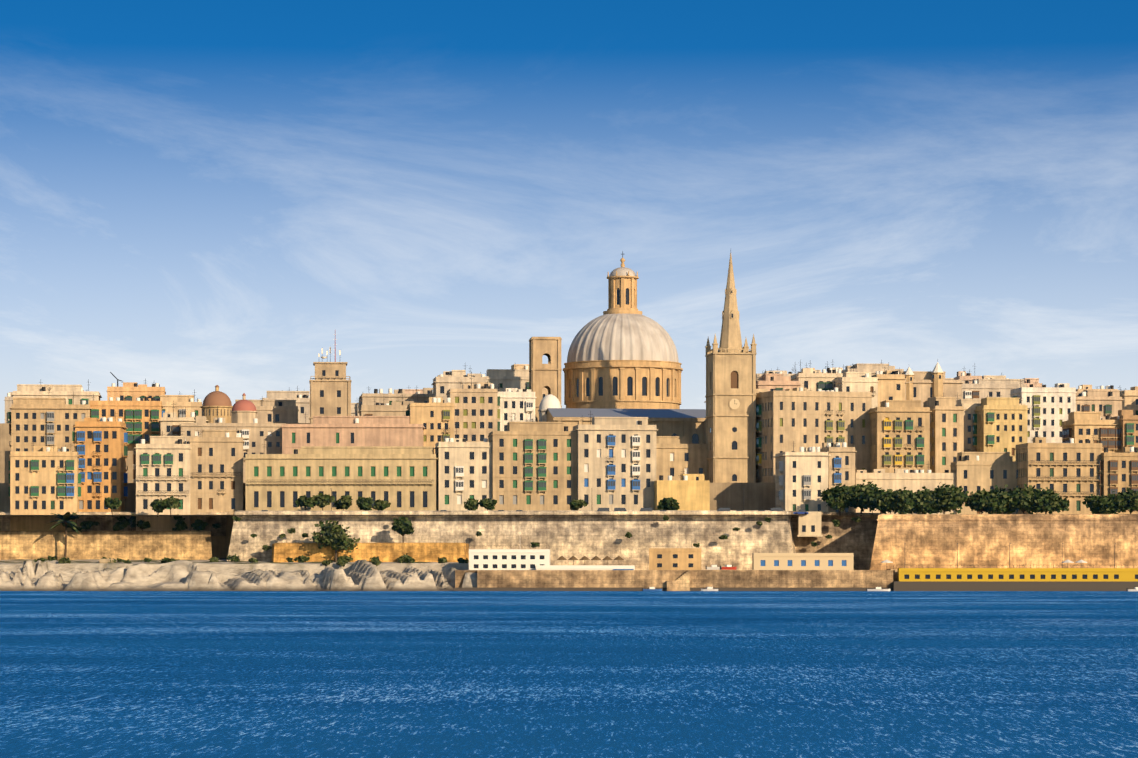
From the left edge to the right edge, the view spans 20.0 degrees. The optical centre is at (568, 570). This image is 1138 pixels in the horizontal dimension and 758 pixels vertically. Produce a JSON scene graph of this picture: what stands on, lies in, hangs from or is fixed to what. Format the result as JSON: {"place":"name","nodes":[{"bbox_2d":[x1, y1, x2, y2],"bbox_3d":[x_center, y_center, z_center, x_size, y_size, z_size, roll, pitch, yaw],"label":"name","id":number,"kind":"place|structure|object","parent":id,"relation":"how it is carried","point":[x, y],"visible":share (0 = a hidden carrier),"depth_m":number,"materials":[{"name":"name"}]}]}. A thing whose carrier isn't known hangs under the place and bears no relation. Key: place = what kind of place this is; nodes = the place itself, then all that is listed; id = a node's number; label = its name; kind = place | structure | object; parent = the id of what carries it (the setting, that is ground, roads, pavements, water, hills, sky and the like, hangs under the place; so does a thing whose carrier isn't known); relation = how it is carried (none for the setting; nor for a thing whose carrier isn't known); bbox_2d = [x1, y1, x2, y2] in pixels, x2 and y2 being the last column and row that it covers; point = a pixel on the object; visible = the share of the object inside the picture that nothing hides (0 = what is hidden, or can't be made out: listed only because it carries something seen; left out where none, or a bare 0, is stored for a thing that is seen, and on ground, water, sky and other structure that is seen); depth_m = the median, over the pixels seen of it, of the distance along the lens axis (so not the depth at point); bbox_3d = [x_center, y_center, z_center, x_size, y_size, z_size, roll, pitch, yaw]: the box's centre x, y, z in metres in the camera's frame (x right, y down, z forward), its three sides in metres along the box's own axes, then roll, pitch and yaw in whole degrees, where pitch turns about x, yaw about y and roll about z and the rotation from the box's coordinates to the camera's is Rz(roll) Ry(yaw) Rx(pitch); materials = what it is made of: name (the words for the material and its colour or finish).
{"place":"outdoors","nodes":[
{"label":"outdoors","id":0,"kind":"place"},
{"bbox_2d":[0,558,476,590],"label":"shore rocks","id":1,"kind":"object","parent":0,"point":[222,574],"depth_m":854.88,"materials":[{"name":"beige stone"}]},
{"bbox_2d":[47,512,82,556],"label":"palm","id":2,"kind":"object","parent":1,"relation":"on","point":[65,518],"visible":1,"depth_m":892.25,"materials":[{"name":"green plant"}]},
{"bbox_2d":[0,531,211,559],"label":"stone wall","id":3,"kind":"structure","parent":1,"relation":"on","point":[152,545],"depth_m":897.08,"materials":[{"name":"stone"}]},
{"bbox_2d":[310,520,359,561],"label":"carob tree","id":4,"kind":"object","parent":1,"relation":"on","point":[335,537],"visible":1,"depth_m":874.83,"materials":[{"name":"green plant"}]},
{"bbox_2d":[271,543,468,561],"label":"stone wall","id":5,"kind":"structure","parent":1,"relation":"on","point":[417,552],"depth_m":879.23,"materials":[{"name":"stone"}]},
{"bbox_2d":[391,516,414,542],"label":"tree","id":6,"kind":"object","parent":5,"relation":"on","point":[402,526],"visible":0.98,"depth_m":879.14,"materials":[{"name":"green plant"}]},
{"bbox_2d":[0,423,976,515],"bbox_3d":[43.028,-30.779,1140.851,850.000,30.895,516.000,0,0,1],"label":"city plateau ground","id":7,"kind":"structure","parent":0,"point":[750,496],"depth_m":924.81,"materials":[{"name":"beige stone"}]},
{"bbox_2d":[4,392,12,422],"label":"house","id":8,"kind":"structure","parent":7,"relation":"on","point":[8,400],"depth_m":1105.30,"materials":[{"name":"stone"}]},
{"bbox_2d":[8,444,80,530],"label":"apartment building","id":9,"kind":"structure","parent":7,"relation":"on","point":[44,480],"depth_m":907.62,"materials":[{"name":"stone"}]},
{"bbox_2d":[9,391,91,451],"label":"apartment building","id":10,"kind":"structure","parent":7,"relation":"on","point":[42,421],"depth_m":962.75,"materials":[{"name":"stone"}]},
{"bbox_2d":[11,382,101,403],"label":"building","id":11,"kind":"structure","parent":7,"relation":"on","point":[44,391],"depth_m":1044.02,"materials":[{"name":"stone"}]},
{"bbox_2d":[72,417,127,511],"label":"apartment building","id":12,"kind":"structure","parent":7,"relation":"on","point":[101,447],"depth_m":917.53,"materials":[{"name":"stone"}]},
{"bbox_2d":[104,497,121,515],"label":"street tree","id":13,"kind":"object","parent":7,"relation":"on","point":[111,503],"visible":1,"depth_m":894.24,"materials":[{"name":"green plant"}]},
{"bbox_2d":[0,512,229,535],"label":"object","id":14,"kind":"object","parent":7,"relation":"on","point":[107,523],"visible":0.29,"depth_m":908.52,"materials":[{"name":"stone"}]},
{"bbox_2d":[89,394,164,450],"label":"apartment building","id":15,"kind":"structure","parent":7,"relation":"on","point":[140,417],"depth_m":967.46,"materials":[{"name":"stone"}]},
{"bbox_2d":[107,378,165,400],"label":"building","id":16,"kind":"structure","parent":7,"relation":"on","point":[130,391],"depth_m":1042.65,"materials":[{"name":"stone"}]},
{"bbox_2d":[133,429,191,530],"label":"apartment building","id":17,"kind":"structure","parent":7,"relation":"on","point":[161,463],"depth_m":907.04,"materials":[{"name":"stone"}]},
{"bbox_2d":[159,496,180,515],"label":"street tree","id":18,"kind":"object","parent":7,"relation":"on","point":[171,502],"visible":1,"depth_m":893.81,"materials":[{"name":"green plant"}]},
{"bbox_2d":[160,389,201,416],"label":"building","id":19,"kind":"structure","parent":7,"relation":"on","point":[188,403],"depth_m":1032.74,"materials":[{"name":"stone"}]},
{"bbox_2d":[158,401,207,435],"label":"building","id":20,"kind":"structure","parent":7,"relation":"on","point":[170,423],"depth_m":951.72,"materials":[{"name":"stone"}]},
{"bbox_2d":[189,429,243,557],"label":"apartment building","id":21,"kind":"structure","parent":7,"relation":"on","point":[216,470],"depth_m":908.82,"materials":[{"name":"stone"}]},
{"bbox_2d":[200,385,232,422],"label":"dome","id":22,"kind":"structure","parent":7,"relation":"on","point":[213,400],"depth_m":983.32,"materials":[{"name":"stone"}]},
{"bbox_2d":[180,406,285,482],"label":"building","id":23,"kind":"structure","parent":7,"relation":"on","point":[262,438],"depth_m":947.39,"materials":[{"name":"stone"}]},
{"bbox_2d":[230,393,257,422],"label":"dome","id":24,"kind":"structure","parent":7,"relation":"on","point":[244,410],"depth_m":958.83,"materials":[{"name":"stone"}]},
{"bbox_2d":[235,398,298,422],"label":"building","id":25,"kind":"structure","parent":7,"relation":"on","point":[277,411],"depth_m":1012.55,"materials":[{"name":"stone"}]},
{"bbox_2d":[262,390,309,422],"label":"building","id":26,"kind":"structure","parent":7,"relation":"on","point":[302,398],"depth_m":1062.34,"materials":[{"name":"stone"}]},
{"bbox_2d":[294,495,315,510],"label":"street tree","id":27,"kind":"object","parent":7,"relation":"on","point":[304,501],"visible":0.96,"depth_m":892.92,"materials":[{"name":"green plant"}]},
{"bbox_2d":[311,493,334,510],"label":"street tree","id":28,"kind":"object","parent":7,"relation":"on","point":[321,500],"visible":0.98,"depth_m":893.26,"materials":[{"name":"green plant"}]},
{"bbox_2d":[309,339,350,423],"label":"signal tower","id":29,"kind":"structure","parent":7,"relation":"on","point":[330,389],"depth_m":995.40,"materials":[{"name":"stone"}]},
{"bbox_2d":[244,446,437,510],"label":"palace building","id":30,"kind":"structure","parent":7,"relation":"on","point":[401,478],"depth_m":904.00,"materials":[{"name":"stone"}]},
{"bbox_2d":[333,495,352,510],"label":"street tree","id":31,"kind":"object","parent":7,"relation":"on","point":[343,502],"visible":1,"depth_m":892.38,"materials":[{"name":"green plant"}]},
{"bbox_2d":[280,416,424,453],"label":"building","id":32,"kind":"structure","parent":7,"relation":"on","point":[361,431],"depth_m":941.04,"materials":[{"name":"stone"}]},
{"bbox_2d":[356,497,374,510],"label":"street tree","id":33,"kind":"object","parent":7,"relation":"on","point":[363,503],"visible":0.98,"depth_m":892.29,"materials":[{"name":"green plant"}]},
{"bbox_2d":[358,398,413,415],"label":"house","id":34,"kind":"structure","parent":7,"relation":"on","point":[396,408],"depth_m":975.73,"materials":[{"name":"stone"}]},
{"bbox_2d":[358,388,432,411],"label":"building","id":35,"kind":"structure","parent":7,"relation":"on","point":[377,397],"depth_m":1030.85,"materials":[{"name":"stone"}]},
{"bbox_2d":[406,395,454,453],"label":"apartment building","id":36,"kind":"structure","parent":7,"relation":"on","point":[434,416],"depth_m":950.64,"materials":[{"name":"stone"}]},
{"bbox_2d":[431,373,486,402],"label":"building","id":37,"kind":"structure","parent":7,"relation":"on","point":[442,384],"depth_m":1010.18,"materials":[{"name":"stone"}]},
{"bbox_2d":[434,427,491,510],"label":"apartment building","id":38,"kind":"structure","parent":7,"relation":"on","point":[464,470],"depth_m":905.28,"materials":[{"name":"stone"}]},
{"bbox_2d":[464,498,478,510],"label":"street tree","id":39,"kind":"object","parent":7,"relation":"on","point":[471,505],"visible":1,"depth_m":892.21,"materials":[{"name":"green plant"}]},
{"bbox_2d":[446,372,499,441],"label":"apartment building","id":40,"kind":"structure","parent":7,"relation":"on","point":[476,414],"depth_m":955.47,"materials":[{"name":"stone"}]},
{"bbox_2d":[477,498,496,510],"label":"street tree","id":41,"kind":"object","parent":7,"relation":"on","point":[488,504],"visible":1,"depth_m":891.64,"materials":[{"name":"green plant"}]},
{"bbox_2d":[485,366,528,391],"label":"house","id":42,"kind":"structure","parent":7,"relation":"on","point":[511,378],"depth_m":1060.57,"materials":[{"name":"stone"}]},
{"bbox_2d":[497,384,536,430],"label":"apartment building","id":43,"kind":"structure","parent":7,"relation":"on","point":[517,405],"depth_m":960.16,"materials":[{"name":"stone"}]},
{"bbox_2d":[488,421,576,510],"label":"apartment building","id":44,"kind":"structure","parent":7,"relation":"on","point":[534,465],"depth_m":905.82,"materials":[{"name":"stone"}]},
{"bbox_2d":[529,337,561,421],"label":"bell tower","id":45,"kind":"structure","parent":7,"relation":"on","point":[542,376],"depth_m":995.59,"materials":[{"name":"stone"}]},
{"bbox_2d":[538,394,560,421],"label":"white dome","id":46,"kind":"structure","parent":7,"relation":"on","point":[549,401],"depth_m":982.36,"materials":[{"name":"stone"}]},
{"bbox_2d":[573,411,657,510],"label":"apartment building","id":47,"kind":"structure","parent":7,"relation":"on","point":[616,462],"depth_m":905.38,"materials":[{"name":"stone"}]},
{"bbox_2d":[563,252,682,408],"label":"church dome","id":48,"kind":"structure","parent":7,"relation":"on","point":[622,353],"depth_m":996.05,"materials":[{"name":"stone"}]},
{"bbox_2d":[545,408,705,443],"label":"church roof","id":49,"kind":"structure","parent":7,"relation":"on","point":[690,424],"depth_m":969.74,"materials":[{"name":"stone"}]},
{"bbox_2d":[658,497,679,509],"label":"bush","id":50,"kind":"object","parent":7,"relation":"on","point":[671,503],"visible":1,"depth_m":893.78,"materials":[{"name":"green plant"}]},
{"bbox_2d":[656,436,707,479],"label":"building","id":51,"kind":"structure","parent":7,"relation":"on","point":[676,456],"depth_m":946.30,"materials":[{"name":"stone"}]},
{"bbox_2d":[654,471,709,509],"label":"building","id":52,"kind":"structure","parent":7,"relation":"on","point":[689,491],"depth_m":902.25,"materials":[{"name":"stone"}]},
{"bbox_2d":[705,253,756,482],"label":"church steeple","id":53,"kind":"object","parent":7,"relation":"on","point":[730,396],"depth_m":938.17,"materials":[{"name":"stone"}]},
{"bbox_2d":[756,371,800,390],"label":"house","id":54,"kind":"structure","parent":7,"relation":"on","point":[774,382],"depth_m":988.73,"materials":[{"name":"stone"}]},
{"bbox_2d":[773,441,830,511],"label":"building","id":55,"kind":"structure","parent":7,"relation":"on","point":[801,479],"depth_m":901.46,"materials":[{"name":"stone"}]},
{"bbox_2d":[756,381,872,482],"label":"apartment building","id":56,"kind":"structure","parent":7,"relation":"on","point":[799,417],"depth_m":933.60,"materials":[{"name":"stone"}]},
{"bbox_2d":[791,366,842,390],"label":"building","id":57,"kind":"structure","parent":7,"relation":"on","point":[811,379],"depth_m":997.98,"materials":[{"name":"stone"}]},
{"bbox_2d":[789,511,879,569],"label":"fortification wall","id":58,"kind":"structure","parent":7,"relation":"on","point":[849,535],"depth_m":893.12,"materials":[{"name":"stone"}]},
{"bbox_2d":[820,442,856,511],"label":"house","id":59,"kind":"structure","parent":7,"relation":"on","point":[841,464],"depth_m":903.19,"materials":[{"name":"stone"}]},
{"bbox_2d":[819,483,859,515],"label":"ficus tree","id":60,"kind":"object","parent":7,"relation":"on","point":[837,496],"visible":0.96,"depth_m":891.13,"materials":[{"name":"green plant"}]},
{"bbox_2d":[834,372,878,407],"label":"building","id":61,"kind":"structure","parent":7,"relation":"on","point":[859,382],"depth_m":988.18,"materials":[{"name":"stone"}]},
{"bbox_2d":[848,480,876,515],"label":"ficus tree","id":62,"kind":"object","parent":7,"relation":"on","point":[859,488],"visible":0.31,"depth_m":892.33,"materials":[{"name":"green plant"}]},
{"bbox_2d":[841,363,903,375],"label":"house","id":63,"kind":"structure","parent":7,"relation":"on","point":[862,367],"depth_m":1079.91,"materials":[{"name":"stone"}]},
{"bbox_2d":[871,370,906,406],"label":"building","id":64,"kind":"structure","parent":7,"relation":"on","point":[891,385],"depth_m":1007.70,"materials":[{"name":"stone"}]},
{"bbox_2d":[868,400,931,472],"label":"apartment building","id":65,"kind":"structure","parent":7,"relation":"on","point":[899,434],"depth_m":925.72,"materials":[{"name":"stone"}]},
{"bbox_2d":[855,464,955,513],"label":"building","id":66,"kind":"structure","parent":7,"relation":"on","point":[910,480],"depth_m":912.76,"materials":[{"name":"stone"}]},
{"bbox_2d":[898,370,963,406],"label":"building","id":67,"kind":"structure","parent":7,"relation":"on","point":[922,382],"depth_m":1017.83,"materials":[{"name":"stone"}]},
{"bbox_2d":[904,367,914,399],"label":"church turret","id":68,"kind":"object","parent":67,"relation":"on","point":[909,374],"visible":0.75,"depth_m":1016.27,"materials":[{"name":"stone"}]},
{"bbox_2d":[932,362,943,396],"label":"church turret","id":69,"kind":"object","parent":67,"relation":"on","point":[937,381],"visible":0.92,"depth_m":1016.02,"materials":[{"name":"stone"}]},
{"bbox_2d":[923,393,965,472],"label":"apartment building","id":70,"kind":"structure","parent":7,"relation":"on","point":[946,430],"depth_m":937.57,"materials":[{"name":"stone"}]},
{"bbox_2d":[954,370,981,383],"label":"house","id":71,"kind":"structure","parent":7,"relation":"on","point":[963,375],"depth_m":1079.57,"materials":[{"name":"stone"}]},
{"bbox_2d":[950,452,1017,513],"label":"building","id":72,"kind":"structure","parent":7,"relation":"on","point":[976,471],"depth_m":912.28,"materials":[{"name":"stone"}]},
{"bbox_2d":[955,395,1025,449],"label":"building","id":73,"kind":"structure","parent":7,"relation":"on","point":[970,405],"depth_m":961.35,"materials":[{"name":"stone"}]},
{"bbox_2d":[962,379,1026,398],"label":"building","id":74,"kind":"structure","parent":7,"relation":"on","point":[979,388],"depth_m":1057.00,"materials":[{"name":"stone"}]},
{"bbox_2d":[973,395,1028,460],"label":"building","id":75,"kind":"structure","parent":7,"relation":"on","point":[999,424],"depth_m":952.28,"materials":[{"name":"stone"}]},
{"bbox_2d":[870,514,1137,569],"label":"fort bastion","id":76,"kind":"object","parent":7,"relation":"on","point":[986,540],"visible":0.96,"depth_m":867.02,"materials":[{"name":"stone"}]},
{"bbox_2d":[858,487,894,513],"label":"ficus tree","id":77,"kind":"object","parent":76,"relation":"on","point":[873,499],"visible":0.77,"depth_m":884.26,"materials":[{"name":"green plant"}]},
{"bbox_2d":[881,487,921,513],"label":"ficus tree","id":78,"kind":"object","parent":76,"relation":"on","point":[904,501],"visible":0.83,"depth_m":881.73,"materials":[{"name":"green plant"}]},
{"bbox_2d":[913,486,941,513],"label":"ficus tree","id":79,"kind":"object","parent":76,"relation":"on","point":[926,505],"visible":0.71,"depth_m":882.58,"materials":[{"name":"green plant"}]},
{"bbox_2d":[930,482,968,513],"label":"ficus tree","id":80,"kind":"object","parent":76,"relation":"on","point":[950,498],"visible":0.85,"depth_m":881.95,"materials":[{"name":"green plant"}]},
{"bbox_2d":[964,488,1005,513],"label":"ficus tree","id":81,"kind":"object","parent":76,"relation":"on","point":[977,501],"visible":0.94,"depth_m":882.40,"materials":[{"name":"green plant"}]},
{"bbox_2d":[986,484,1015,513],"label":"ficus tree","id":82,"kind":"object","parent":76,"relation":"on","point":[1003,499],"visible":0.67,"depth_m":881.75,"materials":[{"name":"green plant"}]},
{"bbox_2d":[1008,483,1039,513],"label":"ficus tree","id":83,"kind":"object","parent":76,"relation":"on","point":[1020,499],"visible":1,"depth_m":881.65,"materials":[{"name":"green plant"}]},
{"bbox_2d":[1025,487,1069,513],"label":"ficus tree","id":84,"kind":"object","parent":76,"relation":"on","point":[1049,500],"visible":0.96,"depth_m":881.50,"materials":[{"name":"green plant"}]},
{"bbox_2d":[1082,493,1126,513],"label":"ficus tree","id":85,"kind":"object","parent":76,"relation":"on","point":[1096,504],"visible":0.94,"depth_m":881.97,"materials":[{"name":"green plant"}]},
{"bbox_2d":[1107,487,1137,513],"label":"ficus tree","id":86,"kind":"object","parent":76,"relation":"on","point":[1129,496],"visible":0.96,"depth_m":881.52,"materials":[{"name":"green plant"}]},
{"bbox_2d":[1010,379,1076,442],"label":"building","id":87,"kind":"structure","parent":7,"relation":"on","point":[1050,409],"depth_m":986.75,"materials":[{"name":"stone"}]},
{"bbox_2d":[1015,435,1102,513],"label":"building","id":88,"kind":"structure","parent":7,"relation":"on","point":[1070,471],"depth_m":902.03,"materials":[{"name":"stone"}]},
{"bbox_2d":[1060,412,1121,452],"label":"building","id":89,"kind":"structure","parent":7,"relation":"on","point":[1079,427],"depth_m":956.39,"materials":[{"name":"stone"}]},
{"bbox_2d":[1076,385,1117,390],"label":"house","id":90,"kind":"structure","parent":7,"relation":"on","point":[1087,387],"depth_m":1095.43,"materials":[{"name":"stone"}]},
{"bbox_2d":[1076,390,1123,419],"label":"building","id":91,"kind":"structure","parent":7,"relation":"on","point":[1106,403],"depth_m":1036.86,"materials":[{"name":"stone"}]},
{"bbox_2d":[1099,447,1137,513],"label":"building","id":92,"kind":"structure","parent":7,"relation":"on","point":[1119,471],"depth_m":901.17,"materials":[{"name":"stone"}]},
{"bbox_2d":[1110,410,1137,452],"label":"building","id":93,"kind":"structure","parent":7,"relation":"on","point":[1128,419],"depth_m":954.58,"materials":[{"name":"stone"}]},
{"bbox_2d":[1120,386,1137,414],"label":"house","id":94,"kind":"structure","parent":7,"relation":"on","point":[1130,400],"depth_m":1074.81,"materials":[{"name":"stone"}]},
{"bbox_2d":[227,510,795,569],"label":"fortification wall","id":95,"kind":"structure","parent":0,"point":[578,535],"depth_m":887.01,"materials":[{"name":"stone"}]},
{"bbox_2d":[0,591,1137,757],"bbox_3d":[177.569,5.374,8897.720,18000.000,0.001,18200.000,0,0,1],"label":"sea water","id":96,"kind":"structure","parent":0,"point":[568,674],"depth_m":166.86,"materials":[{"name":"blue liquid"}]},
{"bbox_2d":[454,512,892,590],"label":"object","id":97,"kind":"object","parent":96,"relation":"on","point":[809,524],"visible":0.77,"depth_m":847.56,"materials":[{"name":"white paint"}]},
{"bbox_2d":[455,569,1137,590],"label":"quay walls","id":98,"kind":"structure","parent":96,"relation":"on","point":[887,578],"depth_m":846.67,"materials":[{"name":"stone"}]},
{"bbox_2d":[469,549,549,569],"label":"waterfront building","id":99,"kind":"structure","parent":98,"relation":"on","point":[505,559],"depth_m":856.05,"materials":[{"name":"white paint"}]},
{"bbox_2d":[536,565,634,569],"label":"water polo club","id":100,"kind":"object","parent":98,"relation":"on","point":[575,567],"visible":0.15,"depth_m":848.57,"materials":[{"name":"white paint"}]},
{"bbox_2d":[649,548,701,569],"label":"building","id":101,"kind":"structure","parent":98,"relation":"on","point":[674,558],"depth_m":859.11,"materials":[{"name":"stone"}]},
{"bbox_2d":[752,553,853,569],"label":"building","id":102,"kind":"structure","parent":98,"relation":"on","point":[802,561],"depth_m":858.40,"materials":[{"name":"beige paint"}]},
{"bbox_2d":[897,568,1137,580],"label":"waterfront building","id":103,"kind":"structure","parent":98,"relation":"on","point":[1017,574],"depth_m":847.27,"materials":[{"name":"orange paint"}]},
{"bbox_2d":[0,0,1137,422],"label":"sky","id":104,"kind":"structure","parent":0,"point":[199,195],"materials":[{"name":"blue"}]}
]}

